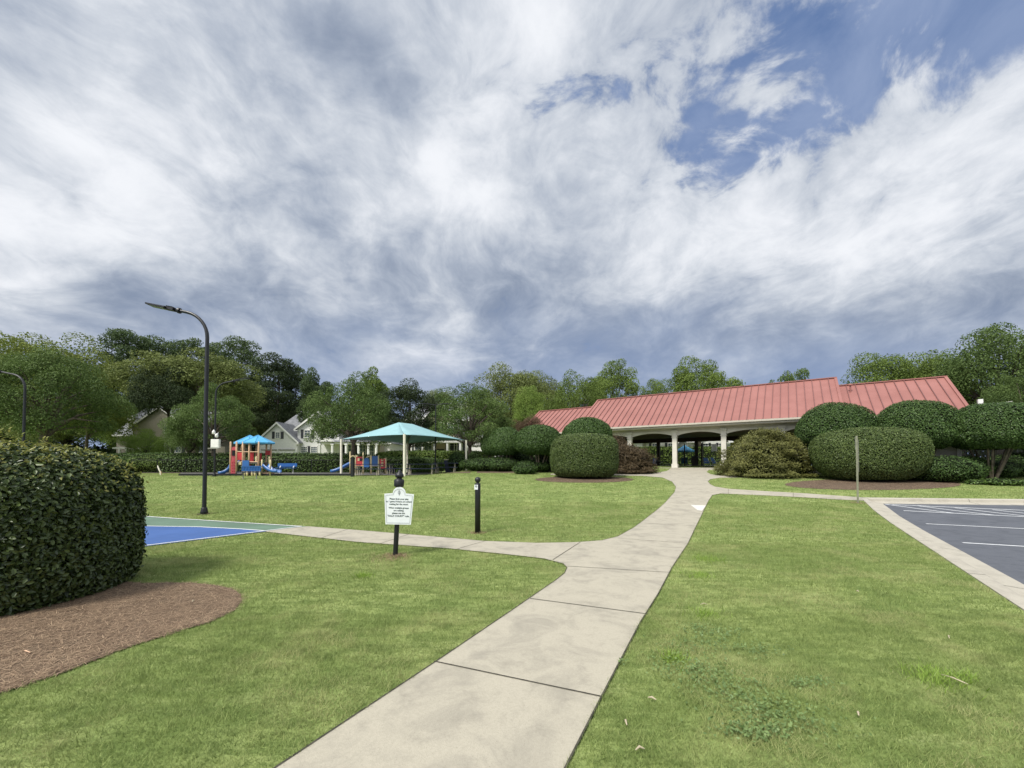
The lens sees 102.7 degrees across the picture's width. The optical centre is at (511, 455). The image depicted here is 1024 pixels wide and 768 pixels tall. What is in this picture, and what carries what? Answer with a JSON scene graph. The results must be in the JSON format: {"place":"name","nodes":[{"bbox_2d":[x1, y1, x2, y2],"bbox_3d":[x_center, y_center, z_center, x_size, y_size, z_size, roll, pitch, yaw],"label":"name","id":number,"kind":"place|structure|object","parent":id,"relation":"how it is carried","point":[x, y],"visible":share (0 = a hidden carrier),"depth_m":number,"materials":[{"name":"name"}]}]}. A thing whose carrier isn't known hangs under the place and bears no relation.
{"place":"outdoors","nodes":[
{"label":"outdoors","id":0,"kind":"place"},
{"bbox_2d":[112,406,246,453],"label":"house","id":1,"kind":"structure","parent":0,"point":[146,421],"depth_m":58.14,"materials":[{"name":"beige"}]},
{"bbox_2d":[0,465,1023,767],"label":"lawn","id":2,"kind":"structure","parent":0,"point":[648,715],"depth_m":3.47,"materials":[{"name":"green plant"}]},
{"bbox_2d":[0,370,26,440],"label":"lamp post","id":3,"kind":"object","parent":2,"relation":"on","point":[24,405],"visible":0.71,"depth_m":20.54,"materials":[{"name":"black metal"}]},
{"bbox_2d":[0,404,113,447],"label":"tree","id":4,"kind":"object","parent":2,"relation":"on","point":[60,438],"visible":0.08,"depth_m":82.64,"materials":[{"name":"green plant"}]},
{"bbox_2d":[0,344,138,445],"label":"tree","id":5,"kind":"object","parent":2,"relation":"on","point":[42,420],"visible":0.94,"depth_m":37.40,"materials":[{"name":"green plant"}]},
{"bbox_2d":[0,331,139,442],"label":"tree","id":6,"kind":"object","parent":2,"relation":"on","point":[22,344],"visible":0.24,"depth_m":50.47,"materials":[{"name":"green leaf"},{"name":"bark"}]},
{"bbox_2d":[50,424,113,447],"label":"tree","id":7,"kind":"object","parent":2,"relation":"on","point":[69,436],"visible":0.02,"depth_m":86.06,"materials":[{"name":"green plant"}]},
{"bbox_2d":[54,360,124,448],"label":"tree","id":8,"kind":"object","parent":2,"relation":"on","point":[87,434],"visible":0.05,"depth_m":63.89,"materials":[{"name":"green plant"}]},
{"bbox_2d":[85,328,163,422],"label":"pine tree","id":9,"kind":"object","parent":2,"relation":"on","point":[121,346],"visible":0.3,"depth_m":64.48,"materials":[{"name":"green plant"}]},
{"bbox_2d":[0,580,251,692],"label":"mulch bed","id":10,"kind":"object","parent":2,"relation":"on","point":[94,629],"visible":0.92,"depth_m":3.86,"materials":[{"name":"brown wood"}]},
{"bbox_2d":[0,427,148,616],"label":"clipped hedge","id":11,"kind":"object","parent":10,"relation":"on","point":[73,524],"visible":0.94,"depth_m":4.45,"materials":[{"name":"green plant"}]},
{"bbox_2d":[117,428,168,453],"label":"tree","id":12,"kind":"object","parent":2,"relation":"on","point":[132,442],"visible":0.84,"depth_m":42.50,"materials":[{"name":"green plant"}]},
{"bbox_2d":[118,335,189,410],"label":"pine tree","id":13,"kind":"object","parent":2,"relation":"on","point":[168,345],"visible":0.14,"depth_m":68.97,"materials":[{"name":"green plant"}]},
{"bbox_2d":[121,362,199,450],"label":"tree","id":14,"kind":"object","parent":2,"relation":"on","point":[141,399],"visible":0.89,"depth_m":45.48,"materials":[{"name":"green plant"}]},
{"bbox_2d":[145,302,208,514],"bbox_3d":[-10.103,-1.429,12.418,1.915,6.389,0.330,0,-1,0],"label":"lamp post","id":15,"kind":"object","parent":2,"relation":"on","point":[204,510],"visible":0.98,"depth_m":12.38,"materials":[{"name":"black metal"}]},
{"bbox_2d":[101,347,267,453],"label":"tree","id":16,"kind":"object","parent":2,"relation":"on","point":[224,371],"visible":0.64,"depth_m":49.15,"materials":[{"name":"olive green leaf"},{"name":"bark"}]},
{"bbox_2d":[160,411,210,455],"bbox_3d":[-30.759,-1.428,39.192,4.238,6.431,4.047,0,-1,8],"label":"tree","id":17,"kind":"object","parent":2,"relation":"on","point":[190,447],"visible":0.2,"depth_m":38.25,"materials":[{"name":"green plant"}]},
{"bbox_2d":[166,337,243,394],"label":"pine tree","id":18,"kind":"object","parent":2,"relation":"on","point":[195,342],"visible":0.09,"depth_m":70.37,"materials":[{"name":"green plant"}]},
{"bbox_2d":[144,517,304,545],"bbox_3d":[-20.026,1.513,6.984,26.571,0.286,15.333,0,-1,19],"label":"court","id":19,"kind":"object","parent":2,"relation":"on","point":[155,521],"visible":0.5,"depth_m":10.31,"materials":[{"name":"green paint"}]},
{"bbox_2d":[145,526,263,545],"bbox_3d":[-13.680,1.621,5.770,9.316,0.002,15.050,-1,-2,35],"label":"court zone","id":20,"kind":"object","parent":19,"relation":"on","point":[156,535],"visible":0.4,"depth_m":8.93,"materials":[{"name":"blue paint"}]},
{"bbox_2d":[147,516,299,544],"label":"court lines","id":21,"kind":"object","parent":19,"relation":"on","point":[218,527],"visible":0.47,"depth_m":9.91,"materials":[{"name":"paint"}]},
{"bbox_2d":[211,377,249,476],"bbox_3d":[-17.776,-1.809,25.844,2.155,6.236,0.330,0,-1,0],"label":"lamp post","id":22,"kind":"object","parent":2,"relation":"on","point":[215,412],"visible":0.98,"depth_m":25.82,"materials":[{"name":"black metal"}]},
{"bbox_2d":[209,335,269,447],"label":"pine tree","id":23,"kind":"object","parent":2,"relation":"on","point":[245,353],"visible":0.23,"depth_m":66.82,"materials":[{"name":"green plant"}]},
{"bbox_2d":[234,389,280,435],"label":"tree","id":24,"kind":"object","parent":2,"relation":"on","point":[260,430],"visible":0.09,"depth_m":75.38,"materials":[{"name":"green plant"}]},
{"bbox_2d":[178,474,350,475],"bbox_3d":[-15.918,1.235,26.486,11.270,0.160,0.206,0,-1,0],"label":"play border","id":25,"kind":"object","parent":2,"relation":"on","point":[268,474],"visible":0.67,"depth_m":26.47,"materials":[{"name":"black paint"}]},
{"bbox_2d":[245,352,309,429],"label":"pine tree","id":26,"kind":"object","parent":2,"relation":"on","point":[276,368],"visible":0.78,"depth_m":64.93,"materials":[{"name":"green plant"}]},
{"bbox_2d":[270,366,314,423],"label":"pine tree","id":27,"kind":"object","parent":2,"relation":"on","point":[299,375],"visible":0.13,"depth_m":68.69,"materials":[{"name":"green plant"}]},
{"bbox_2d":[180,473,429,474],"bbox_3d":[-16.708,1.346,30.510,22.124,0.041,7.604,0,-1,0],"label":"play surface","id":28,"kind":"object","parent":2,"relation":"on","point":[325,473],"visible":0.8,"depth_m":31.33,"materials":[{"name":"rubber"}]},
{"bbox_2d":[218,435,281,475],"bbox_3d":[-17.126,-0.024,27.442,4.387,2.800,2.605,0,-1,0],"label":"play structure","id":29,"kind":"object","parent":28,"relation":"on","point":[235,454],"visible":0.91,"depth_m":26.60,"materials":[{"name":"multicoloured paint"}]},
{"bbox_2d":[330,452,393,473],"bbox_3d":[-11.123,0.566,30.956,4.800,1.736,1.383,0,-1,0],"label":"play structure","id":30,"kind":"object","parent":28,"relation":"on","point":[366,460],"visible":0.77,"depth_m":30.46,"materials":[{"name":"multicoloured paint"}]},
{"bbox_2d":[296,367,333,422],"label":"tree","id":31,"kind":"object","parent":2,"relation":"on","point":[309,386],"visible":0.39,"depth_m":59.22,"materials":[{"name":"green plant"}]},
{"bbox_2d":[260,411,402,455],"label":"house","id":32,"kind":"structure","parent":2,"relation":"on","point":[287,436],"depth_m":56.65,"materials":[{"name":"white"}]},
{"bbox_2d":[301,371,392,455],"bbox_3d":[-14.811,-2.809,37.056,7.638,9.260,8.644,0,-1,-17],"label":"tree","id":33,"kind":"object","parent":2,"relation":"on","point":[350,422],"visible":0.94,"depth_m":35.21,"materials":[{"name":"green plant"}]},
{"bbox_2d":[355,366,390,433],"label":"tree","id":34,"kind":"object","parent":2,"relation":"on","point":[378,384],"visible":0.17,"depth_m":61.31,"materials":[{"name":"green plant"}]},
{"bbox_2d":[384,470,413,555],"bbox_3d":[-1.860,0.977,6.810,0.480,1.472,0.166,0,-1,0],"label":"notice sign","id":35,"kind":"object","parent":2,"relation":"on","point":[398,505],"visible":1,"depth_m":6.75,"materials":[{"name":"black paint"}]},
{"bbox_2d":[340,422,466,475],"bbox_3d":[-7.937,-0.461,30.709,7.218,3.960,6.754,-1,-2,34],"label":"shade canopy","id":36,"kind":"object","parent":2,"relation":"on","point":[404,433],"visible":0.93,"depth_m":29.99,"materials":[{"name":"fabric"}]},
{"bbox_2d":[376,378,445,450],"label":"tree","id":37,"kind":"object","parent":2,"relation":"on","point":[407,394],"visible":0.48,"depth_m":44.72,"materials":[{"name":"green plant"}]},
{"bbox_2d":[375,450,486,464],"bbox_3d":[-7.190,0.433,38.812,11.269,2.035,2.494,0,-1,0],"label":"boundary hedge","id":38,"kind":"object","parent":2,"relation":"on","point":[443,454],"visible":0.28,"depth_m":37.85,"materials":[{"name":"green plant"}]},
{"bbox_2d":[406,403,495,456],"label":"house","id":39,"kind":"structure","parent":2,"relation":"on","point":[451,445],"depth_m":54.02,"materials":[{"name":"white"}]},
{"bbox_2d":[447,452,464,471],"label":"shrub","id":40,"kind":"object","parent":2,"relation":"on","point":[457,458],"visible":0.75,"depth_m":31.15,"materials":[{"name":"green plant"}]},
{"bbox_2d":[428,382,515,454],"bbox_3d":[-3.273,-2.431,35.103,8.559,7.774,8.187,-1,-2,44],"label":"tree","id":41,"kind":"object","parent":2,"relation":"on","point":[471,431],"visible":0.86,"depth_m":33.93,"materials":[{"name":"green plant"}]},
{"bbox_2d":[458,458,493,470],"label":"shrub","id":42,"kind":"object","parent":2,"relation":"on","point":[480,464],"visible":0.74,"depth_m":29.16,"materials":[{"name":"green plant"}]},
{"bbox_2d":[474,477,480,532],"bbox_3d":[-0.763,1.108,9.084,0.135,1.275,0.135,0,-1,0],"label":"bollard","id":43,"kind":"object","parent":2,"relation":"on","point":[477,487],"visible":0.98,"depth_m":9.03,"materials":[{"name":"black metal"}]},
{"bbox_2d":[480,428,498,457],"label":"dome tree","id":44,"kind":"object","parent":2,"relation":"on","point":[484,446],"visible":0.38,"depth_m":31.99,"materials":[{"name":"green plant"}]},
{"bbox_2d":[457,361,541,427],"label":"tree","id":45,"kind":"object","parent":2,"relation":"on","point":[510,389],"visible":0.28,"depth_m":55.23,"materials":[{"name":"green plant"}]},
{"bbox_2d":[487,427,519,458],"bbox_3d":[-0.463,-0.461,29.981,2.705,3.381,2.513,0,-1,0],"label":"dome tree","id":46,"kind":"object","parent":2,"relation":"on","point":[501,442],"visible":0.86,"depth_m":29.17,"materials":[{"name":"green plant"}]},
{"bbox_2d":[477,470,552,472],"bbox_3d":[0.842,1.102,28.994,6.842,0.194,2.024,0,-1,-16],"label":"mulch bed","id":47,"kind":"object","parent":2,"relation":"on","point":[502,471],"visible":0.56,"depth_m":29.07,"materials":[{"name":"brown wood"}]},
{"bbox_2d":[489,457,517,470],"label":"shrub","id":48,"kind":"object","parent":47,"relation":"on","point":[503,464],"visible":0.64,"depth_m":28.82,"materials":[{"name":"green plant"}]},
{"bbox_2d":[516,458,550,471],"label":"shrub","id":49,"kind":"object","parent":47,"relation":"on","point":[543,467],"visible":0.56,"depth_m":28.15,"materials":[{"name":"green plant"}]},
{"bbox_2d":[513,424,560,472],"bbox_3d":[1.806,-0.457,28.542,3.433,3.496,3.134,0,-1,0],"label":"dome tree","id":50,"kind":"object","parent":47,"relation":"on","point":[535,440],"visible":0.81,"depth_m":27.47,"materials":[{"name":"green plant"}]},
{"bbox_2d":[26,435,1023,458],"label":"undergrowth","id":51,"kind":"object","parent":2,"relation":"on","point":[107,449],"depth_m":87.98,"materials":[{"name":"green plant"}]},
{"bbox_2d":[512,463,537,473],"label":"shrub","id":52,"kind":"object","parent":2,"relation":"on","point":[524,469],"visible":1,"depth_m":26.74,"materials":[{"name":"green plant"}]},
{"bbox_2d":[513,414,543,431],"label":"tree","id":53,"kind":"object","parent":2,"relation":"on","point":[521,425],"visible":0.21,"depth_m":41.58,"materials":[{"name":"brown plant"}]},
{"bbox_2d":[511,384,546,428],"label":"tree","id":54,"kind":"object","parent":2,"relation":"on","point":[523,409],"visible":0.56,"depth_m":47.46,"materials":[{"name":"green plant"}]},
{"bbox_2d":[503,370,562,427],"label":"tree","id":55,"kind":"object","parent":2,"relation":"on","point":[547,387],"visible":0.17,"depth_m":58.89,"materials":[{"name":"green plant"}]},
{"bbox_2d":[208,501,865,567],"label":"dry grass","id":56,"kind":"structure","parent":2,"relation":"on","point":[390,555],"depth_m":6.79,"materials":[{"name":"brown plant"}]},
{"bbox_2d":[264,475,863,767],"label":"lawn edge","id":57,"kind":"object","parent":2,"relation":"on","point":[580,737],"visible":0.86,"depth_m":2.92,"materials":[{"name":"grass"}]},
{"bbox_2d":[265,468,867,767],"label":"walkway","id":58,"kind":"structure","parent":2,"relation":"on","point":[438,715],"depth_m":3.06,"materials":[{"name":"concrete"}]},
{"bbox_2d":[542,369,615,409],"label":"tree","id":59,"kind":"object","parent":2,"relation":"on","point":[568,398],"visible":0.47,"depth_m":48.79,"materials":[{"name":"green plant"}]},
{"bbox_2d":[535,477,633,482],"bbox_3d":[4.143,1.348,23.464,5.663,0.237,3.706,0,-1,0],"label":"mulch bed","id":60,"kind":"object","parent":2,"relation":"on","point":[573,479],"visible":0.77,"depth_m":23.30,"materials":[{"name":"brown wood"}]},
{"bbox_2d":[550,433,618,477],"bbox_3d":[4.354,-0.013,24.812,4.164,2.688,3.842,0,-1,0],"label":"clipped bush","id":61,"kind":"object","parent":60,"relation":"on","point":[586,455],"visible":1,"depth_m":23.28,"materials":[{"name":"green plant"}]},
{"bbox_2d":[562,417,612,436],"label":"dome tree","id":62,"kind":"object","parent":2,"relation":"on","point":[587,425],"visible":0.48,"depth_m":26.48,"materials":[{"name":"green plant"}]},
{"bbox_2d":[582,358,647,404],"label":"tree","id":63,"kind":"object","parent":2,"relation":"on","point":[612,380],"visible":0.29,"depth_m":58.72,"materials":[{"name":"green plant"}]},
{"bbox_2d":[616,442,658,473],"bbox_3d":[8.157,0.864,27.966,3.946,3.547,3.353,0,-1,0],"label":"maple shrub","id":64,"kind":"object","parent":2,"relation":"on","point":[633,459],"visible":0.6,"depth_m":27.18,"materials":[{"name":"brown plant"}]},
{"bbox_2d":[639,378,677,395],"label":"tree","id":65,"kind":"object","parent":2,"relation":"on","point":[655,388],"visible":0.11,"depth_m":59.55,"materials":[{"name":"green plant"}]},
{"bbox_2d":[350,554,1010,712],"bbox_3d":[0.620,1.559,4.662,5.668,0.104,4.373,0,-1,0],"label":"crabgrass","id":66,"kind":"object","parent":2,"relation":"on","point":[937,672],"visible":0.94,"depth_m":2.95,"materials":[{"name":"green plant"}]},
{"bbox_2d":[635,446,733,464],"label":"boundary hedge","id":67,"kind":"object","parent":2,"relation":"on","point":[707,449],"visible":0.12,"depth_m":49.12,"materials":[{"name":"green plant"}]},
{"bbox_2d":[667,355,745,445],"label":"tree","id":68,"kind":"object","parent":2,"relation":"on","point":[685,379],"visible":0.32,"depth_m":54.27,"materials":[{"name":"green plant"}]},
{"bbox_2d":[618,620,875,749],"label":"weeds","id":69,"kind":"object","parent":2,"relation":"on","point":[746,728],"visible":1,"depth_m":2.60,"materials":[{"name":"green plant"}]},
{"bbox_2d":[713,427,817,478],"bbox_3d":[15.826,0.800,25.638,6.275,5.237,5.369,0,-1,0],"label":"maple shrub","id":70,"kind":"object","parent":2,"relation":"on","point":[775,453],"visible":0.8,"depth_m":24.30,"materials":[{"name":"green plant"}]},
{"bbox_2d":[770,368,809,382],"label":"tree","id":71,"kind":"object","parent":2,"relation":"on","point":[785,377],"visible":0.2,"depth_m":54.94,"materials":[{"name":"green plant"}]},
{"bbox_2d":[794,402,880,447],"bbox_3d":[20.229,-0.983,25.553,4.568,4.789,4.141,0,-1,0],"label":"dome tree","id":72,"kind":"object","parent":2,"relation":"on","point":[820,419],"visible":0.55,"depth_m":24.43,"materials":[{"name":"green plant"}]},
{"bbox_2d":[855,436,858,502],"bbox_3d":[12.534,0.496,14.873,0.090,2.426,0.310,-1,-2,39],"label":"parking sign","id":73,"kind":"object","parent":2,"relation":"on","point":[857,461],"visible":1,"depth_m":14.77,"materials":[{"name":"grey metal"}]},
{"bbox_2d":[785,479,960,489],"bbox_3d":[18.591,1.444,21.085,10.450,0.332,4.468,0,-1,-17],"label":"mulch bed","id":74,"kind":"object","parent":2,"relation":"on","point":[836,483],"visible":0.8,"depth_m":20.73,"materials":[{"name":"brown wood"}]},
{"bbox_2d":[808,426,934,480],"bbox_3d":[20.117,-0.127,23.039,5.728,3.000,4.419,0,-1,0],"label":"clipped bush","id":75,"kind":"object","parent":74,"relation":"on","point":[892,453],"visible":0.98,"depth_m":21.43,"materials":[{"name":"green plant"}]},
{"bbox_2d":[913,455,983,481],"bbox_3d":[23.330,0.685,22.237,3.383,1.511,2.720,0,-1,0],"label":"shrub","id":76,"kind":"object","parent":74,"relation":"on","point":[942,468],"visible":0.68,"depth_m":21.35,"materials":[{"name":"green plant"}]},
{"bbox_2d":[840,349,970,401],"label":"tree","id":77,"kind":"object","parent":2,"relation":"on","point":[893,371],"visible":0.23,"depth_m":42.72,"materials":[{"name":"green plant"}]},
{"bbox_2d":[876,399,962,452],"bbox_3d":[24.095,-0.954,24.587,4.470,4.817,4.151,0,-1,0],"label":"dome tree","id":78,"kind":"object","parent":2,"relation":"on","point":[937,422],"visible":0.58,"depth_m":23.15,"materials":[{"name":"green plant"}]},
{"bbox_2d":[904,354,983,401],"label":"tree","id":79,"kind":"object","parent":2,"relation":"on","point":[930,367],"visible":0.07,"depth_m":41.52,"materials":[{"name":"green plant"}]},
{"bbox_2d":[931,322,1023,454],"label":"tree","id":80,"kind":"object","parent":2,"relation":"on","point":[958,373],"visible":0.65,"depth_m":35.09,"materials":[{"name":"green plant"}]},
{"bbox_2d":[959,455,995,478],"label":"shrub","id":81,"kind":"object","parent":2,"relation":"on","point":[983,463],"visible":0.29,"depth_m":22.80,"materials":[{"name":"green plant"}]},
{"bbox_2d":[950,402,1023,478],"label":"dome tree","id":82,"kind":"object","parent":2,"relation":"on","point":[993,426],"visible":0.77,"depth_m":22.09,"materials":[{"name":"green plant"}]},
{"bbox_2d":[978,477,1023,485],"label":"shrub","id":83,"kind":"object","parent":2,"relation":"on","point":[1000,481],"visible":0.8,"depth_m":20.19,"materials":[{"name":"green plant"}]},
{"bbox_2d":[984,459,1023,477],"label":"shrub","id":84,"kind":"object","parent":2,"relation":"on","point":[1012,469],"visible":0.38,"depth_m":23.43,"materials":[{"name":"green plant"}]},
{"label":"mulch bed","id":85,"kind":"structure","parent":2,"relation":"on","visible":0},
{"bbox_2d":[974,369,1023,404],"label":"tree","id":86,"kind":"object","parent":85,"relation":"on","point":[1015,385],"visible":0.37,"depth_m":31.43,"materials":[{"name":"green plant"}]},
{"bbox_2d":[989,452,1023,476],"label":"shrub","id":87,"kind":"object","parent":85,"relation":"on","point":[1017,457],"visible":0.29,"depth_m":24.73,"materials":[{"name":"green plant"}]},
{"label":"mulch bed","id":88,"kind":"structure","parent":2,"relation":"on","visible":0},
{"bbox_2d":[127,454,161,471],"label":"shrub","id":89,"kind":"object","parent":88,"relation":"on","point":[146,463],"visible":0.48,"depth_m":35.37,"materials":[{"name":"green plant"}]},
{"bbox_2d":[157,382,258,456],"bbox_3d":[-27.300,-2.372,36.984,7.250,8.271,7.077,0,-1,1],"label":"tree","id":90,"kind":"object","parent":88,"relation":"on","point":[224,421],"visible":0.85,"depth_m":36.07,"materials":[{"name":"green plant"}]},
{"bbox_2d":[103,452,374,456],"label":"boundary hedge","id":91,"kind":"object","parent":88,"relation":"on","point":[219,454],"visible":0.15,"depth_m":38.46,"materials":[{"name":"green plant"}]},
{"bbox_2d":[115,455,444,472],"bbox_3d":[-22.037,0.771,36.181,32.555,1.706,1.579,0,-1,0],"label":"boundary hedge","id":92,"kind":"object","parent":88,"relation":"on","point":[195,464],"visible":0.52,"depth_m":35.62,"materials":[{"name":"green plant"}]},
{"bbox_2d":[131,460,441,472],"bbox_3d":[-18.947,0.899,34.388,26.107,1.133,0.044,0,-1,0],"label":"wire fence","id":93,"kind":"object","parent":88,"relation":"on","point":[281,472],"visible":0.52,"depth_m":34.37,"materials":[{"name":"black metal"}]},
{"bbox_2d":[0,0,1023,456],"label":"sky","id":94,"kind":"structure","parent":0,"point":[434,193],"materials":[{"name":"white"}]},
{"bbox_2d":[144,501,917,542],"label":"grass","id":95,"kind":"structure","parent":0,"point":[848,516],"depth_m":11.28,"materials":[{"name":"green plant"}]},
{"bbox_2d":[127,541,1022,612],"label":"grass","id":96,"kind":"structure","parent":0,"point":[169,554],"depth_m":5.57,"materials":[{"name":"green plant"}]},
{"bbox_2d":[139,467,1023,501],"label":"grass","id":97,"kind":"structure","parent":0,"point":[173,475],"depth_m":19.07,"materials":[{"name":"green plant"}]},
{"bbox_2d":[674,468,820,473],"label":"patio","id":98,"kind":"structure","parent":0,"point":[713,468],"depth_m":30.87,"materials":[{"name":"concrete"}]},
{"bbox_2d":[638,443,701,465],"bbox_3d":[13.121,0.028,38.457,8.690,2.170,0.090,-1,-2,34],"label":"pool fence","id":99,"kind":"object","parent":98,"relation":"on","point":[686,446],"visible":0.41,"depth_m":36.92,"materials":[{"name":"black metal"}]},
{"bbox_2d":[529,376,968,467],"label":"pavilion","id":100,"kind":"structure","parent":98,"relation":"on","point":[723,415],"depth_m":31.86,"materials":[{"name":"red metal"}]},
{"bbox_2d":[884,504,1023,583],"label":"parking lot","id":101,"kind":"structure","parent":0,"point":[1002,557],"depth_m":10.40,"materials":[{"name":"grey asphalt"}]},
{"bbox_2d":[861,497,1023,504],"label":"parking kerb","id":102,"kind":"structure","parent":101,"relation":"on","point":[958,501],"depth_m":15.58,"materials":[{"name":"concrete"}]},
{"bbox_2d":[862,498,1023,610],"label":"parking kerb","id":103,"kind":"structure","parent":101,"relation":"on","point":[997,581],"depth_m":6.67,"materials":[{"name":"concrete"}]},
{"bbox_2d":[886,504,1023,546],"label":"parking lines","id":104,"kind":"object","parent":101,"relation":"on","point":[971,512],"visible":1,"depth_m":13.48,"materials":[{"name":"paint"}]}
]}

